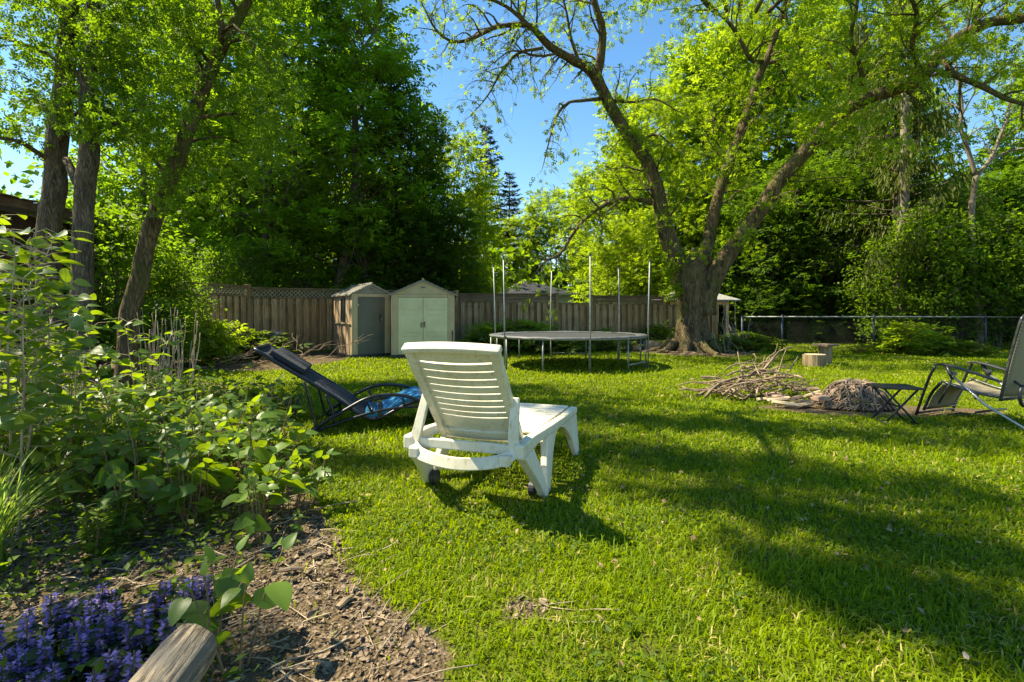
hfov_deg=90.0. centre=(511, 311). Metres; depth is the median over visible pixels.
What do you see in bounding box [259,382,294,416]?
broadleaf plant
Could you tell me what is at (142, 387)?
tall leafy plant
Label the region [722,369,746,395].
fallen branch
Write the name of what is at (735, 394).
fallen branch
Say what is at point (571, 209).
broadleaf tree
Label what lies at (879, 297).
leafy shrub
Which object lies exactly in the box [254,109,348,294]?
broadleaf tree
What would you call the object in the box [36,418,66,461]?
broadleaf plant
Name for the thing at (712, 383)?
fallen branch
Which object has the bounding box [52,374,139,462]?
broadleaf plant
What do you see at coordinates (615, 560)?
fallen leaves
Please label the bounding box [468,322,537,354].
leafy shrub
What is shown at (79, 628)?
bugle flower
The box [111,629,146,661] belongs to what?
bugle flower
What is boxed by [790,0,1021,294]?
hanging spruce tree
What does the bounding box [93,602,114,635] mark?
bugle flower
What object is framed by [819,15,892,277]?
hanging spruce tree
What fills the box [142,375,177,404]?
broadleaf plant
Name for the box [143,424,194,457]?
broadleaf plant
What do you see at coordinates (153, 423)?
broadleaf plant
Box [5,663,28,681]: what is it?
bugle flower
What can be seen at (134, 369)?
broadleaf plant
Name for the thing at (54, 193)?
maple tree
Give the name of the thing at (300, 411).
broadleaf plant
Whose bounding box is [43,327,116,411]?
tall leafy plant
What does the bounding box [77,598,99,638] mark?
bugle flower
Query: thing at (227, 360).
dead stick
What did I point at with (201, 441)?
broadleaf plant
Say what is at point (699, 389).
fallen branch
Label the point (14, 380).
broadleaf plant
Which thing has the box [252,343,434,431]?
sling lounger
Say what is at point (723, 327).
dead stick
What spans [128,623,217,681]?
weathered log
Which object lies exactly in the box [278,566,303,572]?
bark chunk
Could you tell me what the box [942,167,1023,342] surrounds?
broadleaf tree
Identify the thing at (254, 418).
broadleaf plant
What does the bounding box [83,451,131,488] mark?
broadleaf plant
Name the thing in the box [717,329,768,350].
leafy shrub
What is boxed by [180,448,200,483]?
broadleaf plant
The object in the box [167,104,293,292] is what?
broadleaf tree
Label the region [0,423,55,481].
broadleaf plant
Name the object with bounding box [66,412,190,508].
broadleaf plant
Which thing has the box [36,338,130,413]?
tall leafy plant
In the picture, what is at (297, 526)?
broadleaf plant
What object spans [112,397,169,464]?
broadleaf plant
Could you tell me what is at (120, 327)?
tall leafy plant
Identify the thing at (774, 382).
fallen branch
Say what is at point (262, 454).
broadleaf plant
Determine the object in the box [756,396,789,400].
firewood piece
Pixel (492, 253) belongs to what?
broadleaf tree
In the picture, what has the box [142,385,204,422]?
broadleaf plant
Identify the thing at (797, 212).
broadleaf tree
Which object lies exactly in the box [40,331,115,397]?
tall leafy plant
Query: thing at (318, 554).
bark chunk
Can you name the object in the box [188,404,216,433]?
broadleaf plant
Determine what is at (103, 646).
bugle flower
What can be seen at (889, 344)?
leafy shrub
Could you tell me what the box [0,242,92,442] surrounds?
tall leafy plant
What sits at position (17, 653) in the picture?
bugle flower
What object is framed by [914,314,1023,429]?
recliner chair
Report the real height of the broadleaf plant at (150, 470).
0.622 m
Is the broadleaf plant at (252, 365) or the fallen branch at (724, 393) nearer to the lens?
the broadleaf plant at (252, 365)
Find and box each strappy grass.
[0,435,116,568]
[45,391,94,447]
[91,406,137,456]
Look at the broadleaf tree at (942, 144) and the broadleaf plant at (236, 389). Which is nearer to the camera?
the broadleaf plant at (236, 389)
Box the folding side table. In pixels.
[866,383,924,424]
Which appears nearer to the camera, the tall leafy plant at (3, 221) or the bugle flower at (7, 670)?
the bugle flower at (7, 670)
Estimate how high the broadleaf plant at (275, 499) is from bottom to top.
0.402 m
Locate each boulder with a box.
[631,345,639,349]
[643,340,662,348]
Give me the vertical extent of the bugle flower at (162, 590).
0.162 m
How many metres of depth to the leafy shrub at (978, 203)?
16.68 m
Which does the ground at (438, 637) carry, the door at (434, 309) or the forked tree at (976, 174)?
the forked tree at (976, 174)
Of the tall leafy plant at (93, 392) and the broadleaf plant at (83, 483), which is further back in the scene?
the tall leafy plant at (93, 392)
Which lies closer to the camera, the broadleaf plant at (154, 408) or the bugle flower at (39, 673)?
the bugle flower at (39, 673)
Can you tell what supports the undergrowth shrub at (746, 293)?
on the ground at (438, 637)
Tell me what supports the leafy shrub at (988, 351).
on the ground at (438, 637)
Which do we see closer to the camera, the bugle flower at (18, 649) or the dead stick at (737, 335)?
the bugle flower at (18, 649)
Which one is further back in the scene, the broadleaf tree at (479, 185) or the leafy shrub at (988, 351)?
the broadleaf tree at (479, 185)
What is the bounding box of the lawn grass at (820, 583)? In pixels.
[0,339,1023,681]
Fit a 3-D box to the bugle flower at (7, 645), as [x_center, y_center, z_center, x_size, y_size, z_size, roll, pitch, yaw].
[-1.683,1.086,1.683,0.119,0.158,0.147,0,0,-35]
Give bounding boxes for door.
[358,297,381,354]
[398,298,422,354]
[423,298,446,341]
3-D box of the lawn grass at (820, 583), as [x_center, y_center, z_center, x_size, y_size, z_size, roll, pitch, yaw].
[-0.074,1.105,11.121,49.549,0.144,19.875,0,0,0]
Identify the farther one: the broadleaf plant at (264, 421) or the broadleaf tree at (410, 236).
the broadleaf tree at (410, 236)
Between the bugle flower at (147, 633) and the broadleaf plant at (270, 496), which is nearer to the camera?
the bugle flower at (147, 633)
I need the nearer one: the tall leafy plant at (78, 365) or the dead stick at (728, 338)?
the tall leafy plant at (78, 365)
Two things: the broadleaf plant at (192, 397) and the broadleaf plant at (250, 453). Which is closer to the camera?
the broadleaf plant at (250, 453)
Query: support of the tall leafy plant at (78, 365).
on the ground at (438, 637)
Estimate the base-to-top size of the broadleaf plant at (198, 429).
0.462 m
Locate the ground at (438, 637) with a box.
[0,331,1023,681]
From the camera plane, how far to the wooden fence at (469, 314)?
16.29 m
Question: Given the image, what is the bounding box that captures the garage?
[499,280,580,302]
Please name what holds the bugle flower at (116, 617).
on the ground at (438, 637)
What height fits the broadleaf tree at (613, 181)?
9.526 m
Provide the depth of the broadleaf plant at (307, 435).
4.01 m
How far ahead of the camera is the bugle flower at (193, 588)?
1.88 m
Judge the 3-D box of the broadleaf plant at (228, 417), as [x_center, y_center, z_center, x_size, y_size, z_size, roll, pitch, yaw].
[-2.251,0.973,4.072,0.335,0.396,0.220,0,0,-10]
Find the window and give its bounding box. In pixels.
[341,297,344,320]
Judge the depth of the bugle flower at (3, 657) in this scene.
1.56 m
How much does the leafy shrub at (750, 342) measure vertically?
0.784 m
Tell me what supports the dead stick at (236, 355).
on the ground at (438, 637)
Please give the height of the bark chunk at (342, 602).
0.022 m
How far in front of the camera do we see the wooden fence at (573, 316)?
16.38 m
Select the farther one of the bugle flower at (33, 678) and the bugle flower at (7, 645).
the bugle flower at (7, 645)
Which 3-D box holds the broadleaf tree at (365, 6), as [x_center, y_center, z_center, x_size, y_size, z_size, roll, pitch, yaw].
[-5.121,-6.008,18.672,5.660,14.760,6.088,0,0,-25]
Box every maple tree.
[0,0,149,389]
[0,0,208,401]
[100,0,325,387]
[398,0,1023,354]
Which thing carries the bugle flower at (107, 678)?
on the ground at (438, 637)
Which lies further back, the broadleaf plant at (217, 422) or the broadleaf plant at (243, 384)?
the broadleaf plant at (243, 384)
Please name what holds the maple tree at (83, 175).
on the ground at (438, 637)
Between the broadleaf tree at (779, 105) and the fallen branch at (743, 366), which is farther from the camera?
the broadleaf tree at (779, 105)
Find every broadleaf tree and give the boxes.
[16,0,235,302]
[77,0,328,309]
[127,0,367,298]
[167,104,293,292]
[175,0,448,297]
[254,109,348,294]
[278,44,402,293]
[289,0,447,295]
[327,42,459,289]
[356,206,472,297]
[396,101,475,290]
[403,122,513,302]
[404,202,509,302]
[451,183,513,302]
[459,222,495,302]
[477,210,551,290]
[509,197,556,284]
[515,182,586,288]
[541,161,687,304]
[554,165,606,302]
[570,60,732,294]
[580,215,650,304]
[585,118,681,304]
[621,205,672,304]
[632,199,727,308]
[642,33,747,281]
[644,0,857,256]
[654,16,789,295]
[681,179,841,340]
[682,226,794,332]
[701,24,849,253]
[729,150,891,341]
[731,132,960,341]
[749,0,920,251]
[804,0,955,241]
[820,182,953,338]
[890,83,987,188]
[916,167,1022,332]
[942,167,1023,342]
[959,61,1023,201]
[965,44,1023,174]
[977,151,1023,334]
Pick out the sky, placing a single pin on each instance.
(525, 156)
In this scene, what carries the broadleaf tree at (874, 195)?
on the ground at (438, 637)
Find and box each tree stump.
[802,353,826,366]
[812,343,838,364]
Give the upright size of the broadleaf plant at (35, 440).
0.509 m
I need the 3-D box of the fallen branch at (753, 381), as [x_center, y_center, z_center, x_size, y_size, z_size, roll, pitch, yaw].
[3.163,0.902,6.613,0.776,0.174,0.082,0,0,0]
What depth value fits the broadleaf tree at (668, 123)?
23.02 m
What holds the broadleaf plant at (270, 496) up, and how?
on the ground at (438, 637)
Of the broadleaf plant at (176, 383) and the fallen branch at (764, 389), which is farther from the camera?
the fallen branch at (764, 389)
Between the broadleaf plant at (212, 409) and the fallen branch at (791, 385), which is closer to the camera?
the broadleaf plant at (212, 409)
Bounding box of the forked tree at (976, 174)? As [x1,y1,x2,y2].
[918,5,1023,346]
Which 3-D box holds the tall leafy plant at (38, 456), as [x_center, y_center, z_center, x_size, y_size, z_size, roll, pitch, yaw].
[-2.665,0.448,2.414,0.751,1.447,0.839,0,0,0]
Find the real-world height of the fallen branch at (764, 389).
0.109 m
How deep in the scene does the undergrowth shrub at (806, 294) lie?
20.16 m
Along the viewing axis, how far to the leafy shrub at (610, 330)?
15.10 m
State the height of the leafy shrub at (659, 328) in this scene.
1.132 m
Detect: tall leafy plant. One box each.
[0,214,63,403]
[0,226,90,518]
[0,228,99,499]
[0,230,93,442]
[0,239,70,426]
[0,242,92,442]
[0,259,106,534]
[0,263,77,470]
[0,281,97,440]
[0,296,98,452]
[3,236,121,430]
[24,355,100,434]
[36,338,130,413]
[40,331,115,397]
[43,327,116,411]
[50,304,166,433]
[84,317,190,398]
[115,330,189,409]
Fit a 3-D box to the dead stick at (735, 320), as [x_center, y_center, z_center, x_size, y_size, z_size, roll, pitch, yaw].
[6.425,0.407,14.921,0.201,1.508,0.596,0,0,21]
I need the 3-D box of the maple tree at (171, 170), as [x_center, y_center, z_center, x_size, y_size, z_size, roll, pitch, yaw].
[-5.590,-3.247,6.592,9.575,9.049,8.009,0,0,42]
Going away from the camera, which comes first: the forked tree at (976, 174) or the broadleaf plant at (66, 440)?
the broadleaf plant at (66, 440)
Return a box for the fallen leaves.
[358,346,1023,676]
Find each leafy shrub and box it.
[20,188,208,371]
[96,293,221,374]
[142,248,227,364]
[170,316,247,366]
[177,241,253,330]
[191,326,313,359]
[208,242,279,314]
[457,320,511,343]
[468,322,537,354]
[479,319,558,354]
[481,317,525,347]
[505,324,576,353]
[512,318,553,351]
[536,323,596,351]
[577,326,630,351]
[592,325,636,350]
[631,319,675,342]
[712,330,778,352]
[716,334,755,351]
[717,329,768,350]
[746,331,789,350]
[823,230,943,342]
[841,342,875,353]
[856,198,1023,340]
[860,344,880,351]
[872,320,960,356]
[872,335,910,352]
[878,206,1023,342]
[881,171,1022,339]
[912,335,990,356]
[913,201,1023,346]
[950,340,1003,356]
[976,206,1023,334]
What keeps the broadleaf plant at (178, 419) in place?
on the ground at (438, 637)
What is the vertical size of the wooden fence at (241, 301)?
1.870 m
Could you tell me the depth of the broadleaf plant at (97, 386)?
4.63 m
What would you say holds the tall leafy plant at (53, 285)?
on the ground at (438, 637)
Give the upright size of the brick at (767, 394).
0.055 m
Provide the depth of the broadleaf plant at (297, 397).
5.39 m
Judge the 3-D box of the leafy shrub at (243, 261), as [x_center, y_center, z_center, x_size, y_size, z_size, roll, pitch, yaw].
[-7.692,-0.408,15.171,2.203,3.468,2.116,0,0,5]
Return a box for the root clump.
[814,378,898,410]
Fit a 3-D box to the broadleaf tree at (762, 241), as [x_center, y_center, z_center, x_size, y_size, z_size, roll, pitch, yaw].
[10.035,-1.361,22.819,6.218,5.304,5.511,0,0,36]
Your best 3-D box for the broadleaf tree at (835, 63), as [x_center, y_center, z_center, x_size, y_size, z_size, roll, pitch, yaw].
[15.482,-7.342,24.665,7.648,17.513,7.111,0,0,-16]
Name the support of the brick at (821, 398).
on the ground at (438, 637)
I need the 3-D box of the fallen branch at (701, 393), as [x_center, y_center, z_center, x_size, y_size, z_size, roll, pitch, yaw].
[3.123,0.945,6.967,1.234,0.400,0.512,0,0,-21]
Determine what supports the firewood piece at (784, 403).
on the ground at (438, 637)
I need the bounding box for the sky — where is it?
[0,0,1023,289]
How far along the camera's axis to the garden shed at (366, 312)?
13.04 m
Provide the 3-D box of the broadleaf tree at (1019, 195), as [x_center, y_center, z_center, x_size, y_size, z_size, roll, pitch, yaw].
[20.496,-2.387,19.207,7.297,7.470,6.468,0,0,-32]
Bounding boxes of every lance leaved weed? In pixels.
[74,503,121,560]
[100,498,139,552]
[115,492,145,544]
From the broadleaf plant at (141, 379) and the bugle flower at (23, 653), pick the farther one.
the broadleaf plant at (141, 379)
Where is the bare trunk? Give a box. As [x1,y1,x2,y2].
[868,75,945,337]
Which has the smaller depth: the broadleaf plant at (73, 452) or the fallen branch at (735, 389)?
the broadleaf plant at (73, 452)
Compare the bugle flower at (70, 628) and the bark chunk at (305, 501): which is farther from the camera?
the bark chunk at (305, 501)
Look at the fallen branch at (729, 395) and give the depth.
7.19 m
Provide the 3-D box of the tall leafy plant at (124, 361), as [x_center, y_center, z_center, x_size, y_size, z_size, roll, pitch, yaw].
[-3.065,0.548,3.894,0.798,1.244,0.639,0,0,0]
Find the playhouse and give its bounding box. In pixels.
[657,292,740,335]
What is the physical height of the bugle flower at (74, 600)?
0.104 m
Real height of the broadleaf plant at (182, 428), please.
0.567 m
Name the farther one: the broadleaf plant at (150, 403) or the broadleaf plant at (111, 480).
the broadleaf plant at (150, 403)
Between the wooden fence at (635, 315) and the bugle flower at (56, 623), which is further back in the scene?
the wooden fence at (635, 315)
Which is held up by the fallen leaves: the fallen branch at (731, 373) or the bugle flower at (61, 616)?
the fallen branch at (731, 373)
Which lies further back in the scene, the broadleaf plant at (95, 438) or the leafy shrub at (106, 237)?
the leafy shrub at (106, 237)
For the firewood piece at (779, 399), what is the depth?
6.29 m
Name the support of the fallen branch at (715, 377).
on the fallen branch at (701, 393)
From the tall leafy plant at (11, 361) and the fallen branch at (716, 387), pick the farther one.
the fallen branch at (716, 387)
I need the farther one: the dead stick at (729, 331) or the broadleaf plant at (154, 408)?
the dead stick at (729, 331)
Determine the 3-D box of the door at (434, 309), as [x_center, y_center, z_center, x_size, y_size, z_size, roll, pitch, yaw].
[-1.918,0.352,12.823,0.602,1.415,0.080,0,0,-7]
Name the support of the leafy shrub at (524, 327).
on the ground at (438, 637)
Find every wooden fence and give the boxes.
[120,277,250,358]
[246,286,458,349]
[458,292,558,341]
[557,302,592,343]
[589,294,665,344]
[664,304,717,339]
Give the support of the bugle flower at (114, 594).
on the ground at (438, 637)
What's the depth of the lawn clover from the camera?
2.77 m
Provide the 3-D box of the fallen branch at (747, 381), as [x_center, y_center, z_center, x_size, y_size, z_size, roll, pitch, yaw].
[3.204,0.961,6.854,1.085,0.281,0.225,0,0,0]
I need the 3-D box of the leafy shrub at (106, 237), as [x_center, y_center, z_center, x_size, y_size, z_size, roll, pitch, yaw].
[-8.035,-0.466,9.998,3.657,3.598,3.512,0,0,34]
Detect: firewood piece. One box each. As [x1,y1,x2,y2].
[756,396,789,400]
[767,398,789,400]
[772,400,799,407]
[788,395,802,400]
[792,387,819,390]
[793,399,818,403]
[799,402,812,406]
[803,390,820,396]
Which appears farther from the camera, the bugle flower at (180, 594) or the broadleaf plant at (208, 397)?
the broadleaf plant at (208, 397)
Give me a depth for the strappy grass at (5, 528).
2.32 m
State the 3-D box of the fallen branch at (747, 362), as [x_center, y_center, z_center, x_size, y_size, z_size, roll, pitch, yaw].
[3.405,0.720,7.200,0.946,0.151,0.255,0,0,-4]
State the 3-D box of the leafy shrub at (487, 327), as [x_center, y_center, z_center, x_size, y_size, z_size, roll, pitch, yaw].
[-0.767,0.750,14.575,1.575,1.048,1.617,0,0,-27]
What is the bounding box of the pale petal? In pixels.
[962,651,968,671]
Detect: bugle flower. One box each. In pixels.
[0,616,53,665]
[0,621,18,657]
[0,646,33,681]
[0,650,14,679]
[0,651,28,681]
[2,660,22,681]
[4,647,36,673]
[4,656,33,681]
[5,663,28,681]
[7,642,29,659]
[10,607,43,638]
[20,629,69,681]
[24,675,40,681]
[28,638,43,650]
[30,670,44,681]
[32,592,70,645]
[38,662,72,681]
[40,675,58,681]
[47,602,83,647]
[51,608,69,637]
[53,623,69,650]
[54,605,73,635]
[56,616,101,661]
[57,632,93,674]
[63,620,77,639]
[63,633,95,681]
[67,598,80,616]
[67,633,94,672]
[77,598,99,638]
[80,606,96,640]
[85,669,104,681]
[87,613,123,653]
[87,639,106,669]
[89,647,126,680]
[91,582,113,611]
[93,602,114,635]
[95,600,133,627]
[96,589,123,612]
[97,631,118,653]
[98,601,132,639]
[103,621,130,654]
[103,655,135,681]
[105,672,116,680]
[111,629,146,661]
[119,650,145,681]
[121,605,162,659]
[136,637,148,655]
[140,591,166,625]
[149,602,171,648]
[150,580,177,618]
[152,617,173,652]
[171,588,192,624]
[173,576,215,628]
[174,577,196,595]
[197,574,216,605]
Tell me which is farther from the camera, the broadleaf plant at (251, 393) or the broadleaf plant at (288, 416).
the broadleaf plant at (251, 393)
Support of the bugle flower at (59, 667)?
on the ground at (438, 637)
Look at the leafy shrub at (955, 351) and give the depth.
13.29 m
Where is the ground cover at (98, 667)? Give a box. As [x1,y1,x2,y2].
[0,364,299,681]
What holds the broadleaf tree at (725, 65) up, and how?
on the ground at (438, 637)
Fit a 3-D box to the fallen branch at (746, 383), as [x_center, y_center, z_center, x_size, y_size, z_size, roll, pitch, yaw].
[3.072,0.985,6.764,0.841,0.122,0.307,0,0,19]
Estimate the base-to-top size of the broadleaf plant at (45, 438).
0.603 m
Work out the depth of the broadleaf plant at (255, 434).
3.22 m
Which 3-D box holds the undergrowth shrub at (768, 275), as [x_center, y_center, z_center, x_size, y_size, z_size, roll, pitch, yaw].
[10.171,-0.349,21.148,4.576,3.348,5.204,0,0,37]
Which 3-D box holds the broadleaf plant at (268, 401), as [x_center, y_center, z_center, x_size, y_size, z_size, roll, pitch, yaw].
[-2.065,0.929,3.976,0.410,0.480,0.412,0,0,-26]
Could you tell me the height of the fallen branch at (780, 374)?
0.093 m
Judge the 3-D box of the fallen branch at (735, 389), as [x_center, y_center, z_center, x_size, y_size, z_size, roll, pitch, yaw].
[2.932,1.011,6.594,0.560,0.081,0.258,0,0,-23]
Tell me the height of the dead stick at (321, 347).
0.445 m
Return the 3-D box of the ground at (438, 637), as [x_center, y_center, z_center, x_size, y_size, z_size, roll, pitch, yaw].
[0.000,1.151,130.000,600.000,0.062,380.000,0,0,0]
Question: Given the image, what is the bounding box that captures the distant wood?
[0,38,1023,321]
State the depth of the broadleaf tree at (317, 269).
21.67 m
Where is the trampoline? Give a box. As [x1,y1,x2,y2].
[489,253,650,372]
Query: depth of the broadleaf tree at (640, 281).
19.28 m
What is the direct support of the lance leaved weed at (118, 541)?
on the ground at (438, 637)
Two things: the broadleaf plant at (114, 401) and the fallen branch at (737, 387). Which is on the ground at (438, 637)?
the broadleaf plant at (114, 401)
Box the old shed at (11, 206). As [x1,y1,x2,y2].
[0,193,128,379]
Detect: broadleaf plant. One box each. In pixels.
[0,390,53,471]
[0,392,102,473]
[0,413,59,465]
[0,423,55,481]
[0,431,64,477]
[0,443,84,513]
[3,379,78,433]
[3,408,65,469]
[10,430,95,513]
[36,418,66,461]
[37,393,91,443]
[41,457,105,503]
[42,407,139,474]
[44,416,68,445]
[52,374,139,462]
[53,405,133,454]
[53,428,112,485]
[56,421,120,479]
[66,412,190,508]
[73,381,128,421]
[80,398,205,484]
[81,405,146,446]
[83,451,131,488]
[90,464,148,545]
[92,420,133,458]
[94,412,222,530]
[95,368,144,410]
[95,411,160,459]
[99,376,128,409]
[100,391,137,420]
[102,387,150,421]
[110,390,203,462]
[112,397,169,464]
[114,395,177,467]
[116,416,193,511]
[117,376,181,429]
[117,402,238,526]
[119,377,149,405]
[126,374,174,414]
[133,411,237,510]
[137,394,217,457]
[139,409,173,424]
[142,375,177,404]
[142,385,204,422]
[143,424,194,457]
[144,387,192,419]
[147,415,196,443]
[147,436,220,530]
[148,462,216,534]
[150,435,203,487]
[154,368,195,402]
[160,398,197,419]
[161,365,240,424]
[164,395,194,419]
[164,400,212,431]
[164,401,257,470]
[165,446,212,508]
[167,407,215,447]
[167,532,296,680]
[168,396,202,422]
[169,413,229,498]
[174,410,277,519]
[174,411,246,462]
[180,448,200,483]
[183,422,222,464]
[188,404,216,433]
[195,394,287,466]
[197,412,272,492]
[201,411,236,430]
[203,363,268,413]
[204,374,285,430]
[207,394,277,462]
[208,369,257,404]
[211,407,269,462]
[214,398,274,442]
[214,430,309,516]
[215,378,263,422]
[215,397,293,473]
[216,409,241,431]
[220,424,281,482]
[221,404,256,445]
[224,389,255,409]
[225,383,249,423]
[226,390,307,457]
[227,388,261,426]
[230,454,289,520]
[231,467,281,546]
[233,401,276,429]
[233,447,283,512]
[237,406,317,472]
[238,362,284,408]
[238,400,280,430]
[240,418,288,450]
[245,418,292,461]
[251,459,295,518]
[253,393,304,435]
[258,448,309,513]
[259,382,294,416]
[262,428,295,471]
[268,377,303,409]
[273,385,312,420]
[275,399,305,436]
[277,448,341,510]
[280,411,312,458]
[292,508,308,536]
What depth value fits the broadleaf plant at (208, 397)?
3.58 m
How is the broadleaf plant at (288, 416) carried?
on the ground at (438, 637)
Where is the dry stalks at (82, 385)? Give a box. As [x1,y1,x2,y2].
[15,309,84,439]
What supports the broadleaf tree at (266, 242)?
on the ground at (438, 637)
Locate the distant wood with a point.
(510, 248)
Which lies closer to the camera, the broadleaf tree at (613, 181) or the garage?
the broadleaf tree at (613, 181)
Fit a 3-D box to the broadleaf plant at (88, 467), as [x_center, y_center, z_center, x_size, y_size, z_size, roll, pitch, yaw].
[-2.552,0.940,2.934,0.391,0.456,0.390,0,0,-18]
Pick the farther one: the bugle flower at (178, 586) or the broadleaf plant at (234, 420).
the broadleaf plant at (234, 420)
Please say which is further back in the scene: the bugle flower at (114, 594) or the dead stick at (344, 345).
the dead stick at (344, 345)
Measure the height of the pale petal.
0.058 m
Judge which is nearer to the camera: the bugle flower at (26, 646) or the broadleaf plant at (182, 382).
the bugle flower at (26, 646)
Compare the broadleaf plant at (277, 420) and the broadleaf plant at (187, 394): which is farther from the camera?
the broadleaf plant at (187, 394)
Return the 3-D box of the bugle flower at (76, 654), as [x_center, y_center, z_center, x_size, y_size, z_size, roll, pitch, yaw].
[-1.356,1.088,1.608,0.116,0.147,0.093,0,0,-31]
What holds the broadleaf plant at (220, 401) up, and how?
on the ground at (438, 637)
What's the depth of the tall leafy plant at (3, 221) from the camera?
3.75 m
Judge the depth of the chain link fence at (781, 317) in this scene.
15.34 m
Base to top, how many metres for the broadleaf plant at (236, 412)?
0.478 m
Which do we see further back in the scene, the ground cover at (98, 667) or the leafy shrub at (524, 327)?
the leafy shrub at (524, 327)
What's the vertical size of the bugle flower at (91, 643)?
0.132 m
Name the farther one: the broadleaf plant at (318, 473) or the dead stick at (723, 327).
the dead stick at (723, 327)
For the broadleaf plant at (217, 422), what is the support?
on the ground at (438, 637)
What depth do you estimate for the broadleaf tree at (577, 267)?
33.72 m
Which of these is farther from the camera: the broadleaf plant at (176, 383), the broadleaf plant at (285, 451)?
the broadleaf plant at (176, 383)
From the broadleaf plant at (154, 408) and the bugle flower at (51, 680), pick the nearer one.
the bugle flower at (51, 680)
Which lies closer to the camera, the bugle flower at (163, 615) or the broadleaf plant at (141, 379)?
the bugle flower at (163, 615)
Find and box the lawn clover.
[296,398,1023,681]
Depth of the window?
13.23 m
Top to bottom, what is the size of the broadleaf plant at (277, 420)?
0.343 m
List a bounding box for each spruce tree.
[465,123,528,269]
[491,171,544,288]
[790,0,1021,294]
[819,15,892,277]
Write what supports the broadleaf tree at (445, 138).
on the ground at (438, 637)
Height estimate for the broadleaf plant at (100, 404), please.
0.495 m
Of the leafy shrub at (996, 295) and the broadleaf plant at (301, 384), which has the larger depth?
the leafy shrub at (996, 295)
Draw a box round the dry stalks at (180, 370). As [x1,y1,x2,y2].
[137,307,199,393]
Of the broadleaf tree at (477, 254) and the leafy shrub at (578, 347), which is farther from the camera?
the broadleaf tree at (477, 254)
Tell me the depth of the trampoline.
10.45 m
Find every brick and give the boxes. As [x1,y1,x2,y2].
[764,392,776,396]
[813,395,829,400]
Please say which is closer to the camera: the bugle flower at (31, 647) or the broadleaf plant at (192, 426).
the bugle flower at (31, 647)
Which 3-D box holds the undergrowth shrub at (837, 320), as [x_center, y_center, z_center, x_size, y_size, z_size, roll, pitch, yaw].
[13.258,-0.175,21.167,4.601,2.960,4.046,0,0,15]
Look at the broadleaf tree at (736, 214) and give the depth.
19.54 m
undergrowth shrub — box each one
[718,265,818,341]
[718,271,798,340]
[739,261,841,338]
[754,246,890,343]
[807,279,883,341]
[814,267,917,341]
[917,325,1009,341]
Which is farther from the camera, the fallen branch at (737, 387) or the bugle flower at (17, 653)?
the fallen branch at (737, 387)
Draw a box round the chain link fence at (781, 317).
[741,315,1020,348]
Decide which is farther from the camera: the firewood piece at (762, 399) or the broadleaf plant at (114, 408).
the firewood piece at (762, 399)
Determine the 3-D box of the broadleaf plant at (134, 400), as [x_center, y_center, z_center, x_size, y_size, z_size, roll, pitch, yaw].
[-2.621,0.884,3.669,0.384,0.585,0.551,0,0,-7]
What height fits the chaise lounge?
0.988 m
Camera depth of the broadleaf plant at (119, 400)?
4.85 m
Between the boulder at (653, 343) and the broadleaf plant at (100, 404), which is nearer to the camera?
the broadleaf plant at (100, 404)
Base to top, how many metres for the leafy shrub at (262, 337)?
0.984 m
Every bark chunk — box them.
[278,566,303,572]
[291,500,319,504]
[312,552,327,558]
[336,594,354,608]
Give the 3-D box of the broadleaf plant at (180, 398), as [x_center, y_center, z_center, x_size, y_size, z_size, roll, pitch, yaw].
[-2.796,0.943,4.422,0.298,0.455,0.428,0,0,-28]
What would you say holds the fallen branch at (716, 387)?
on the fallen branch at (701, 393)
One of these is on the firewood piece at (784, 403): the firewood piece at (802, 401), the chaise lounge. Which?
the firewood piece at (802, 401)
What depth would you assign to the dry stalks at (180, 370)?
7.13 m
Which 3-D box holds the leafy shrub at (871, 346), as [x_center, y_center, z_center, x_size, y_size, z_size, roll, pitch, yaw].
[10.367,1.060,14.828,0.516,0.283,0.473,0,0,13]
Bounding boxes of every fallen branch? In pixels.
[679,385,730,394]
[682,386,751,394]
[688,378,744,397]
[693,373,727,386]
[697,367,789,396]
[701,376,763,386]
[707,390,757,397]
[710,380,778,387]
[714,381,757,391]
[715,373,789,389]
[716,386,757,394]
[717,381,791,396]
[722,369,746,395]
[724,343,777,399]
[725,357,787,369]
[727,360,773,375]
[727,375,787,388]
[738,379,787,383]
[739,360,769,369]
[742,364,761,376]
[744,350,797,399]
[746,379,817,391]
[752,353,765,375]
[756,381,788,395]
[761,372,805,375]
[761,378,795,388]
[764,380,822,389]
[765,367,780,394]
[766,373,805,380]
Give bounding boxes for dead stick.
[201,354,253,367]
[213,338,273,363]
[224,337,278,364]
[233,357,265,365]
[300,341,338,356]
[318,334,373,359]
[717,323,738,351]
[721,300,726,352]
[725,323,745,351]
[726,306,730,353]
[729,300,735,335]
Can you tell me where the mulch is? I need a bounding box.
[0,360,548,681]
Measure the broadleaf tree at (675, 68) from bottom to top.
14.489 m
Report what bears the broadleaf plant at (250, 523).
on the ground at (438, 637)
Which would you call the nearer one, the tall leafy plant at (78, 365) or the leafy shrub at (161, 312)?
the tall leafy plant at (78, 365)
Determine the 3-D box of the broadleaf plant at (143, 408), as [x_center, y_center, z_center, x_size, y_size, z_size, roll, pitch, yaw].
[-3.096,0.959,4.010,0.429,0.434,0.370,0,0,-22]
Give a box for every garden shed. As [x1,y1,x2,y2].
[331,282,390,357]
[388,278,456,357]
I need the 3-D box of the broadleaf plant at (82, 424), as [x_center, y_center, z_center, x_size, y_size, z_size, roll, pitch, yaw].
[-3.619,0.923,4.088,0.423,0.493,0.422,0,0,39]
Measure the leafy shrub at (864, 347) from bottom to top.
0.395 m
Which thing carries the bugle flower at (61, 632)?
on the ground at (438, 637)

